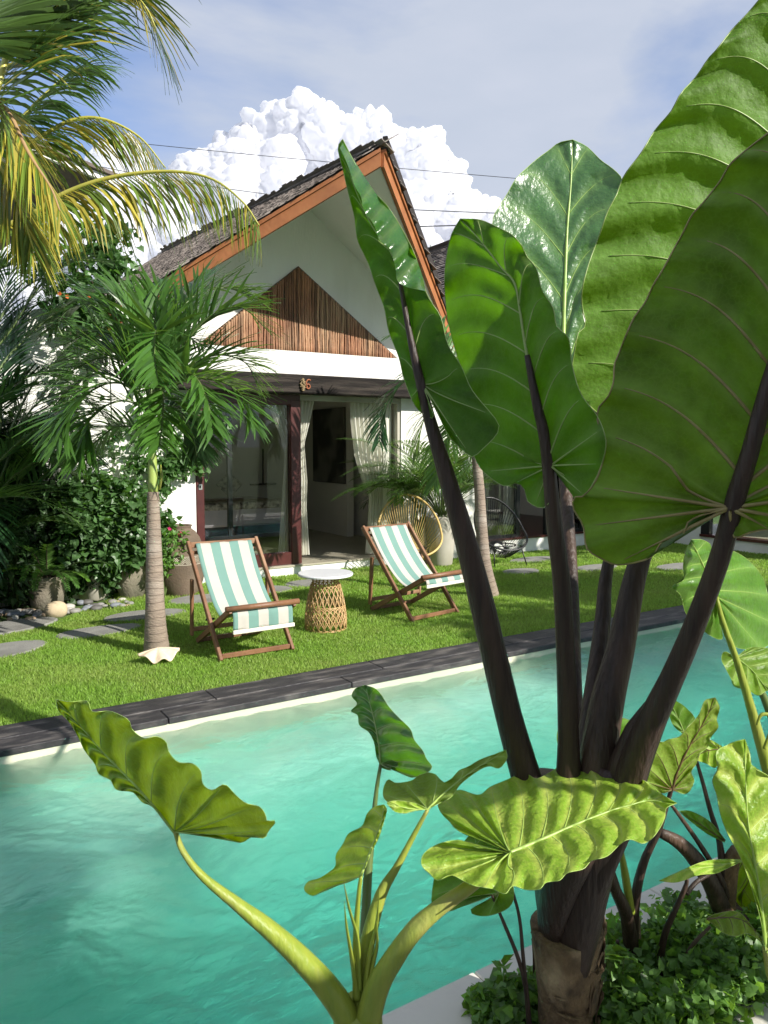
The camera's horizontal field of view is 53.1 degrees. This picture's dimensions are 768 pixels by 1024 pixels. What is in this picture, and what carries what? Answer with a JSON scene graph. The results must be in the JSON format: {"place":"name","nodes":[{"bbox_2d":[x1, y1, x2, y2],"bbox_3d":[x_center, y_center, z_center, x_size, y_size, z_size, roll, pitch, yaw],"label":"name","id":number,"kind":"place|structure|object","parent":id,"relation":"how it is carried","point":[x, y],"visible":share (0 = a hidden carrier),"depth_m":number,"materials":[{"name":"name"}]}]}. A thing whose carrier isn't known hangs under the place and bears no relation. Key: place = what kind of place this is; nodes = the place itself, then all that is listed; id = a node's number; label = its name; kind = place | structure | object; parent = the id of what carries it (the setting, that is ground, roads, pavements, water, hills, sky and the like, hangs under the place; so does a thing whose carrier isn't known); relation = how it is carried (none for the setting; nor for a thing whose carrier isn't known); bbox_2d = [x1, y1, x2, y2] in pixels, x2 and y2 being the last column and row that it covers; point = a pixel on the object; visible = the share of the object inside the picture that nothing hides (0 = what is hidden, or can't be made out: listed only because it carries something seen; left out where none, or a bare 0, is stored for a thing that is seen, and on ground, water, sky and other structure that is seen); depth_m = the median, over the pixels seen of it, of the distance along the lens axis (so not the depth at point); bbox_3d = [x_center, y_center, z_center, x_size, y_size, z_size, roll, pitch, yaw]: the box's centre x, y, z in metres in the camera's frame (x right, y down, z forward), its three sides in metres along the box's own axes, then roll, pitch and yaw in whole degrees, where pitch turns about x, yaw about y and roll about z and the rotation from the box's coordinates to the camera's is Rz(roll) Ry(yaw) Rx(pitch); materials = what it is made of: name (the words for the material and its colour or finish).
{"place":"outdoors","nodes":[
{"label":"outdoors","id":0,"kind":"place"},
{"bbox_2d":[0,129,119,249],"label":"neighbour house","id":1,"kind":"structure","parent":0,"point":[70,179],"depth_m":14.83,"materials":[{"name":"brown tile"}]},
{"bbox_2d":[103,167,268,194],"bbox_3d":[-7.223,-11.303,25.995,6.659,1.154,0.029,0,5,1],"label":"power wire","id":2,"kind":"object","parent":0,"point":[193,183],"visible":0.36,"depth_m":25.99,"materials":[{"name":"grey rubber"}]},
{"bbox_2d":[0,86,501,323],"bbox_3d":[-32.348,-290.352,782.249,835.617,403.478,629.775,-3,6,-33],"label":"cloud","id":3,"kind":"structure","parent":0,"point":[307,124],"depth_m":846.16,"materials":[{"name":"white"}]},
{"bbox_2d":[66,135,515,178],"bbox_3d":[-2.110,-11.953,25.995,23.698,2.220,0.028,0,5,0],"label":"power wire","id":4,"kind":"object","parent":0,"point":[316,160],"visible":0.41,"depth_m":25.99,"materials":[{"name":"grey rubber"}]},
{"bbox_2d":[0,0,757,200],"label":"sky","id":5,"kind":"structure","parent":0,"point":[507,82],"materials":[{"name":"blue"}]},
{"bbox_2d":[0,515,767,725],"bbox_3d":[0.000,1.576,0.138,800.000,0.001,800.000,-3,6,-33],"label":"ground","id":6,"kind":"structure","parent":0,"point":[715,521],"depth_m":6.08,"materials":[{"name":"green plant"}]},
{"bbox_2d":[0,609,8,614],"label":"pebble","id":7,"kind":"object","parent":6,"relation":"on","point":[2,611],"visible":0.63,"depth_m":7.14,"materials":[{"name":"grey stone"}]},
{"bbox_2d":[7,611,21,616],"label":"pebble","id":8,"kind":"object","parent":6,"relation":"on","point":[9,614],"visible":0.76,"depth_m":7.04,"materials":[{"name":"grey stone"}]},
{"bbox_2d":[10,615,18,619],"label":"pebble","id":9,"kind":"object","parent":6,"relation":"on","point":[13,617],"visible":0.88,"depth_m":6.91,"materials":[{"name":"grey stone"}]},
{"bbox_2d":[0,640,46,659],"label":"stepping stone","id":10,"kind":"object","parent":6,"relation":"on","point":[13,648],"visible":0.83,"depth_m":5.95,"materials":[{"name":"grey stone"}]},
{"bbox_2d":[0,617,57,634],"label":"stepping stone","id":11,"kind":"object","parent":6,"relation":"on","point":[15,625],"visible":0.92,"depth_m":6.69,"materials":[{"name":"grey stone"}]},
{"bbox_2d":[24,608,33,614],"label":"pebble","id":12,"kind":"object","parent":6,"relation":"on","point":[29,611],"visible":0.93,"depth_m":7.15,"materials":[{"name":"grey stone"}]},
{"bbox_2d":[0,401,59,609],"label":"shade shrub","id":13,"kind":"object","parent":6,"relation":"on","point":[26,559],"visible":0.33,"depth_m":7.24,"materials":[{"name":"green plant"}]},
{"bbox_2d":[25,616,35,619],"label":"pebble","id":14,"kind":"object","parent":6,"relation":"on","point":[29,617],"visible":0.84,"depth_m":6.88,"materials":[{"name":"grey stone"}]},
{"bbox_2d":[32,611,43,616],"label":"pebble","id":15,"kind":"object","parent":6,"relation":"on","point":[38,613],"visible":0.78,"depth_m":7.04,"materials":[{"name":"grey stone"}]},
{"bbox_2d":[0,496,85,548],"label":"garden palm","id":16,"kind":"object","parent":6,"relation":"on","point":[18,524],"visible":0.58,"depth_m":7.11,"materials":[{"name":"green plant"}]},
{"bbox_2d":[27,573,66,609],"bbox_3d":[-3.257,0.766,7.427,0.384,0.320,0.384,-3,6,-33],"label":"plant pot","id":17,"kind":"object","parent":6,"relation":"on","point":[50,589],"visible":0.48,"depth_m":7.29,"materials":[{"name":"stone"}]},
{"bbox_2d":[0,540,109,591],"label":"fern shrub","id":18,"kind":"object","parent":17,"relation":"in","point":[44,568],"visible":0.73,"depth_m":7.17,"materials":[{"name":"green plant"}]},
{"bbox_2d":[44,601,67,617],"bbox_3d":[-3.032,0.906,7.108,0.199,0.168,0.170,-3,6,-33],"label":"boulder","id":19,"kind":"object","parent":6,"relation":"on","point":[55,609],"visible":0.91,"depth_m":7.05,"materials":[{"name":"beige stone"}]},
{"bbox_2d":[0,304,115,606],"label":"garden wall","id":20,"kind":"structure","parent":6,"relation":"on","point":[38,348],"depth_m":7.68,"materials":[{"name":"white paint"}]},
{"bbox_2d":[0,245,124,535],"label":"garden palm","id":21,"kind":"object","parent":6,"relation":"on","point":[11,384],"visible":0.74,"depth_m":6.89,"materials":[{"name":"green plant"}]},
{"bbox_2d":[0,390,135,609],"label":"garden palm","id":22,"kind":"object","parent":6,"relation":"on","point":[22,473],"visible":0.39,"depth_m":7.01,"materials":[{"name":"green plant"}]},
{"bbox_2d":[25,467,120,603],"bbox_3d":[-3.098,0.250,7.717,0.954,1.436,0.559,-3,6,-33],"label":"leafy bush","id":23,"kind":"object","parent":6,"relation":"on","point":[41,526],"visible":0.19,"depth_m":7.50,"materials":[{"name":"green plant"}]},
{"bbox_2d":[69,608,80,613],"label":"pebble","id":24,"kind":"object","parent":6,"relation":"on","point":[74,610],"visible":0.91,"depth_m":7.18,"materials":[{"name":"grey stone"}]},
{"bbox_2d":[76,600,82,604],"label":"pebble","id":25,"kind":"object","parent":6,"relation":"on","point":[79,602],"visible":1,"depth_m":7.56,"materials":[{"name":"grey stone"}]},
{"bbox_2d":[83,599,92,604],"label":"pebble","id":26,"kind":"object","parent":6,"relation":"on","point":[87,601],"visible":0.91,"depth_m":7.59,"materials":[{"name":"grey stone"}]},
{"bbox_2d":[79,569,108,600],"bbox_3d":[-2.956,0.704,7.843,0.240,0.370,0.240,1,5,12],"label":"plant pot","id":27,"kind":"object","parent":6,"relation":"on","point":[96,594],"visible":0.23,"depth_m":7.74,"materials":[{"name":"ceramic"}]},
{"bbox_2d":[90,605,102,610],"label":"pebble","id":28,"kind":"object","parent":6,"relation":"on","point":[95,607],"visible":0.92,"depth_m":7.31,"materials":[{"name":"grey stone"}]},
{"bbox_2d":[56,623,140,640],"bbox_3d":[-2.387,1.012,6.486,0.708,0.034,0.350,-3,6,-33],"label":"stepping stone","id":29,"kind":"object","parent":6,"relation":"on","point":[103,630],"visible":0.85,"depth_m":6.47,"materials":[{"name":"grey stone"}]},
{"bbox_2d":[108,599,117,603],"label":"pebble","id":30,"kind":"object","parent":6,"relation":"on","point":[110,601],"visible":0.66,"depth_m":7.60,"materials":[{"name":"beige stone"}]},
{"bbox_2d":[109,602,120,607],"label":"pebble","id":31,"kind":"object","parent":6,"relation":"on","point":[112,605],"visible":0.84,"depth_m":7.45,"materials":[{"name":"grey stone"}]},
{"bbox_2d":[113,561,145,598],"bbox_3d":[-2.608,0.665,7.945,0.450,0.430,0.450,-3,6,-33],"label":"plant pot","id":32,"kind":"object","parent":6,"relation":"on","point":[134,586],"visible":0.31,"depth_m":7.82,"materials":[{"name":"stone"}]},
{"bbox_2d":[50,467,183,587],"bbox_3d":[-2.642,0.150,7.716,1.346,1.224,0.710,-3,6,-33],"label":"leafy bush","id":33,"kind":"object","parent":32,"relation":"in","point":[117,545],"visible":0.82,"depth_m":7.54,"materials":[{"name":"green plant"}]},
{"bbox_2d":[0,0,261,297],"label":"coconut palm","id":34,"kind":"object","parent":6,"relation":"on","point":[56,25],"visible":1,"depth_m":5.07,"materials":[{"name":"green plant"}]},
{"bbox_2d":[104,608,186,621],"bbox_3d":[-2.206,0.957,7.114,0.756,0.034,0.384,-3,6,-33],"label":"stepping stone","id":35,"kind":"object","parent":6,"relation":"on","point":[132,615],"visible":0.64,"depth_m":7.04,"materials":[{"name":"grey stone"}]},
{"bbox_2d":[11,256,291,650],"bbox_3d":[-1.791,-0.542,5.939,2.027,3.216,2.401,-1,5,-15],"label":"manila palm","id":36,"kind":"object","parent":6,"relation":"on","point":[150,346],"visible":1,"depth_m":5.57,"materials":[{"name":"green plant"}]},
{"bbox_2d":[138,647,179,663],"bbox_3d":[-1.613,1.036,5.558,0.305,0.093,0.130,-3,6,-33],"label":"clam shell","id":37,"kind":"object","parent":6,"relation":"on","point":[155,655],"visible":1,"depth_m":5.55},
{"bbox_2d":[145,527,189,596],"bbox_3d":[-2.202,0.516,7.847,0.471,0.747,0.357,-3,6,-33],"label":"flowering plant","id":38,"kind":"object","parent":6,"relation":"on","point":[169,559],"visible":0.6,"depth_m":7.80,"materials":[{"name":"green plant"}]},
{"bbox_2d":[162,524,203,596],"bbox_3d":[-2.150,0.500,8.106,0.514,0.730,0.514,-3,6,-33],"label":"clay jar","id":39,"kind":"object","parent":6,"relation":"on","point":[177,582],"visible":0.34,"depth_m":7.91,"materials":[{"name":"beige ceramic"}]},
{"bbox_2d":[168,594,211,604],"bbox_3d":[-1.853,0.893,7.836,0.710,0.034,0.436,-3,6,-33],"label":"stepping stone","id":40,"kind":"object","parent":6,"relation":"on","point":[185,599],"visible":0.44,"depth_m":7.76,"materials":[{"name":"grey stone"}]},
{"bbox_2d":[186,536,299,661],"bbox_3d":[-1.097,0.654,5.953,0.657,0.824,0.838,-3,6,-33],"label":"deck chair","id":41,"kind":"object","parent":6,"relation":"on","point":[238,589],"visible":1,"depth_m":6.00,"materials":[{"name":"white fabric"}]},
{"bbox_2d":[96,133,456,590],"bbox_3d":[-1.968,-1.858,10.628,4.882,5.030,7.235,-3,6,-33],"label":"villa","id":42,"kind":"object","parent":6,"relation":"on","point":[313,268],"visible":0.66,"depth_m":9.18,"materials":[{"name":"white paint"}]},
{"bbox_2d":[6,208,147,422],"bbox_3d":[-2.981,-1.825,7.672,1.407,2.446,0.587,-4,7,-41],"label":"wall creeper","id":43,"kind":"object","parent":42,"relation":"attached to","point":[80,312],"depth_m":7.63,"materials":[{"name":"green plant"}]},
{"bbox_2d":[60,327,237,509],"bbox_3d":[-2.480,-0.772,8.110,2.039,2.304,0.327,-3,6,-33],"label":"wall vine","id":44,"kind":"object","parent":42,"relation":"attached to","point":[173,468],"depth_m":8.19,"materials":[{"name":"green plant"}]},
{"bbox_2d":[204,496,281,536],"bbox_3d":[-2.688,0.104,11.923,2.160,0.595,1.620,-3,6,-33],"label":"bed","id":45,"kind":"object","parent":42,"relation":"on","point":[253,514],"visible":0.32,"depth_m":11.45,"materials":[{"name":"white fabric"}]},
{"bbox_2d":[216,474,242,494],"bbox_3d":[-2.435,-0.432,12.111,0.440,0.418,0.130,-3,6,-33],"label":"pillow","id":46,"kind":"object","parent":45,"relation":"on","point":[221,484],"visible":0.56,"depth_m":12.06,"materials":[{"name":"grey fabric"}]},
{"bbox_2d":[250,449,275,485],"bbox_3d":[-2.084,-0.774,13.226,0.480,0.622,0.040,-3,6,-33],"label":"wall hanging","id":47,"kind":"object","parent":42,"relation":"attached to","point":[262,483],"depth_m":13.22,"materials":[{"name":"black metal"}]},
{"bbox_2d":[268,405,288,551],"bbox_3d":[-1.247,-0.448,9.300,0.411,1.892,0.084,-3,6,-33],"label":"curtain","id":48,"kind":"object","parent":42,"relation":"hanging from","point":[281,422],"visible":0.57,"depth_m":9.35,"materials":[{"name":"white fabric"}]},
{"bbox_2d":[299,378,305,390],"bbox_3d":[-0.938,-1.476,8.902,0.077,0.150,0.042,-3,6,-33],"label":"wood carving","id":49,"kind":"object","parent":42,"relation":"attached to","point":[302,384],"visible":1,"depth_m":8.89},
{"bbox_2d":[300,395,314,554],"bbox_3d":[-0.967,-0.459,9.595,0.274,2.000,0.050,-3,6,-33],"label":"curtain","id":50,"kind":"object","parent":42,"relation":"hanging from","point":[306,407],"visible":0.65,"depth_m":9.57,"materials":[{"name":"white fabric"}]},
{"bbox_2d":[313,407,345,483],"bbox_3d":[-0.894,-1.069,12.402,0.035,1.195,1.051,-3,6,-33],"label":"wall painting","id":51,"kind":"object","parent":42,"relation":"attached to","point":[329,444],"depth_m":12.33},
{"bbox_2d":[350,397,384,553],"bbox_3d":[-0.207,-0.486,9.964,0.545,2.068,0.064,-3,6,-33],"label":"curtain","id":52,"kind":"object","parent":42,"relation":"hanging from","point":[363,455],"visible":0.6,"depth_m":9.95,"materials":[{"name":"white fabric"}]},
{"bbox_2d":[383,404,390,524],"bbox_3d":[0.044,-0.481,10.090,0.127,2.102,0.016,-3,6,-33],"label":"curtain","id":53,"kind":"object","parent":42,"relation":"hanging from","point":[388,427],"visible":0.38,"depth_m":10.08,"materials":[{"name":"white fabric"}]},
{"bbox_2d":[269,585,291,593],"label":"stepping stone","id":54,"kind":"object","parent":6,"relation":"on","point":[281,588],"visible":0.32,"depth_m":8.36,"materials":[{"name":"grey stone"}]},
{"bbox_2d":[284,579,332,586],"bbox_3d":[-0.854,0.815,8.730,0.581,0.034,0.416,-3,6,-33],"label":"stepping stone","id":55,"kind":"object","parent":6,"relation":"on","point":[306,582],"visible":0.54,"depth_m":8.67,"materials":[{"name":"grey stone"}]},
{"bbox_2d":[298,568,352,633],"bbox_3d":[-0.498,0.757,6.568,0.472,0.487,0.472,-3,6,-33],"label":"side table","id":56,"kind":"object","parent":6,"relation":"on","point":[319,575],"visible":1,"depth_m":6.46,"materials":[{"name":"wicker"}]},
{"bbox_2d":[0,590,767,756],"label":"pool coping","id":57,"kind":"object","parent":6,"relation":"on","point":[33,735],"visible":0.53,"depth_m":4.97,"materials":[{"name":"black stone"}]},
{"bbox_2d":[348,463,433,550],"bbox_3d":[0.128,0.038,9.771,1.258,1.365,1.117,0,5,5],"label":"areca palm","id":58,"kind":"object","parent":6,"relation":"on","point":[408,489],"visible":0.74,"depth_m":9.71,"materials":[{"name":"green plant"}]},
{"bbox_2d":[377,494,442,567],"bbox_3d":[0.315,0.267,9.507,0.827,0.956,0.625,-1,5,-9],"label":"cord chair","id":59,"kind":"object","parent":6,"relation":"on","point":[438,523],"visible":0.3,"depth_m":9.69,"materials":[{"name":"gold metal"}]},
{"bbox_2d":[361,521,463,621],"bbox_3d":[0.283,0.546,7.181,0.657,0.824,0.838,-4,7,-41],"label":"deck chair","id":60,"kind":"object","parent":6,"relation":"on","point":[402,556],"visible":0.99,"depth_m":7.23,"materials":[{"name":"white fabric"}]},
{"bbox_2d":[360,315,498,596],"bbox_3d":[0.785,-0.643,8.034,2.050,3.066,1.196,0,5,2],"label":"slender palm","id":61,"kind":"object","parent":6,"relation":"on","point":[480,518],"visible":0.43,"depth_m":7.88,"materials":[{"name":"green plant"}]},
{"bbox_2d":[425,514,454,565],"bbox_3d":[0.742,0.367,10.113,0.440,0.645,0.440,-3,6,-33],"label":"plant pot","id":62,"kind":"object","parent":6,"relation":"on","point":[442,555],"visible":0.59,"depth_m":9.96,"materials":[{"name":"ceramic"}]},
{"bbox_2d":[332,436,559,516],"bbox_3d":[0.801,-0.518,9.901,2.903,1.206,3.077,-3,6,-33],"label":"areca palm","id":63,"kind":"object","parent":62,"relation":"in","point":[464,483],"visible":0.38,"depth_m":9.61,"materials":[{"name":"green plant"}]},
{"bbox_2d":[473,497,527,566],"bbox_3d":[1.528,0.253,10.120,0.746,0.876,0.631,-3,6,-33],"label":"cord chair","id":64,"kind":"object","parent":6,"relation":"on","point":[493,548],"visible":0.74,"depth_m":10.27,"materials":[{"name":"black plastic"}]},
{"bbox_2d":[428,240,596,556],"bbox_3d":[1.868,-2.234,13.327,5.141,5.308,6.454,-3,6,-33],"label":"second villa","id":65,"kind":"object","parent":6,"relation":"on","point":[532,518],"visible":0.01,"depth_m":11.99,"materials":[{"name":"white paint"}]},
{"bbox_2d":[503,484,513,531],"bbox_3d":[1.879,-0.149,11.338,0.279,0.861,0.060,-3,6,-33],"label":"curtain","id":66,"kind":"object","parent":65,"relation":"hanging from","point":[508,497],"visible":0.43,"depth_m":11.30,"materials":[{"name":"white fabric"}]},
{"bbox_2d":[503,568,538,574],"bbox_3d":[1.698,0.747,9.505,0.594,0.034,0.416,-3,6,-33],"label":"stepping stone","id":67,"kind":"object","parent":6,"relation":"on","point":[523,570],"visible":0.59,"depth_m":9.55,"materials":[{"name":"grey stone"}]},
{"bbox_2d":[509,556,549,563],"bbox_3d":[2.039,0.660,10.503,0.874,0.034,0.424,-3,6,-33],"label":"stepping stone","id":68,"kind":"object","parent":6,"relation":"on","point":[536,558],"visible":0.59,"depth_m":10.52,"materials":[{"name":"grey stone"}]},
{"bbox_2d":[382,857,767,1023],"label":"pool ledge","id":69,"kind":"object","parent":6,"relation":"on","point":[442,1005],"visible":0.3,"depth_m":2.18,"materials":[{"name":"grey concrete"}]},
{"bbox_2d":[578,564,616,571],"bbox_3d":[2.739,0.718,9.836,0.755,0.034,0.392,-3,6,-33],"label":"stepping stone","id":70,"kind":"object","parent":6,"relation":"on","point":[592,567],"visible":0.46,"depth_m":9.79,"materials":[{"name":"grey stone"}]},
{"bbox_2d":[656,563,682,570],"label":"stepping stone","id":71,"kind":"object","parent":6,"relation":"on","point":[678,566],"visible":0.44,"depth_m":9.86,"materials":[{"name":"grey stone"}]},
{"bbox_2d":[674,519,767,553],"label":"side building","id":72,"kind":"structure","parent":6,"relation":"on","point":[756,542],"depth_m":11.76,"materials":[{"name":"white paint"}]},
{"bbox_2d":[0,627,767,1023],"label":"pool water","id":73,"kind":"structure","parent":0,"point":[114,909],"depth_m":3.06,"materials":[{"name":"teal liquid"}]},
{"bbox_2d":[420,225,455,226],"bbox_3d":[6.233,-10.086,25.990,10.261,0.911,0.053,0,5,0],"label":"power wire","id":74,"kind":"object","parent":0,"point":[437,225],"visible":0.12,"depth_m":25.99,"materials":[{"name":"grey rubber"}]},
{"bbox_2d":[414,209,494,213],"bbox_3d":[6.167,-10.095,25.996,10.388,0.273,0.035,0,5,0],"label":"power wire","id":75,"kind":"object","parent":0,"point":[453,211],"visible":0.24,"depth_m":25.99,"materials":[{"name":"grey rubber"}]},
{"bbox_2d":[597,903,759,1019],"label":"planting soil","id":76,"kind":"structure","parent":0,"point":[738,907],"depth_m":2.60,"materials":[{"name":"black soil"}]},
{"bbox_2d":[55,685,676,1023],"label":"young taro","id":77,"kind":"object","parent":76,"relation":"on","point":[551,826],"visible":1,"depth_m":1.60,"materials":[{"name":"green plant"}]},
{"bbox_2d":[486,954,534,1023],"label":"weed sprig","id":78,"kind":"object","parent":76,"relation":"on","point":[506,1011],"visible":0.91,"depth_m":2.06,"materials":[{"name":"green plant"}]},
{"bbox_2d":[338,0,767,1023],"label":"giant taro","id":79,"kind":"object","parent":76,"relation":"on","point":[630,412],"visible":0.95,"depth_m":1.83,"materials":[{"name":"green plant"}]},
{"bbox_2d":[461,887,767,1023],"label":"ground cover","id":80,"kind":"object","parent":76,"relation":"on","point":[714,975],"visible":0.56,"depth_m":2.14,"materials":[{"name":"green plant"}]},
{"bbox_2d":[601,942,649,1017],"bbox_3d":[0.636,1.277,2.089,0.138,0.238,0.152,-3,6,-33],"label":"weed sprig","id":81,"kind":"object","parent":76,"relation":"on","point":[616,975],"visible":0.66,"depth_m":2.06,"materials":[{"name":"green plant"}]},
{"bbox_2d":[610,697,719,957],"bbox_3d":[0.858,0.984,2.270,0.227,0.959,0.596,4,6,38],"label":"taro","id":82,"kind":"object","parent":76,"relation":"on","point":[674,763],"visible":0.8,"depth_m":2.17,"materials":[{"name":"green plant"}]},
{"bbox_2d":[657,740,762,976],"bbox_3d":[0.961,1.102,2.265,0.307,0.800,0.678,3,6,27],"label":"taro","id":83,"kind":"object","parent":76,"relation":"on","point":[723,879],"visible":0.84,"depth_m":2.33,"materials":[{"name":"green plant"}]},
{"bbox_2d":[672,539,767,979],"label":"taro clump","id":84,"kind":"object","parent":76,"relation":"on","point":[739,616],"visible":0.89,"depth_m":2.11,"materials":[{"name":"green plant"}]},
{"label":"pool floor","id":85,"kind":"structure","parent":0,"visible":0},
{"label":"pool wall","id":86,"kind":"structure","parent":85,"relation":"on","visible":0},
{"bbox_2d":[0,623,682,764],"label":"pool rim","id":87,"kind":"object","parent":86,"relation":"attached to","point":[189,723],"visible":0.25,"depth_m":4.86,"materials":[{"name":"beige stone"}]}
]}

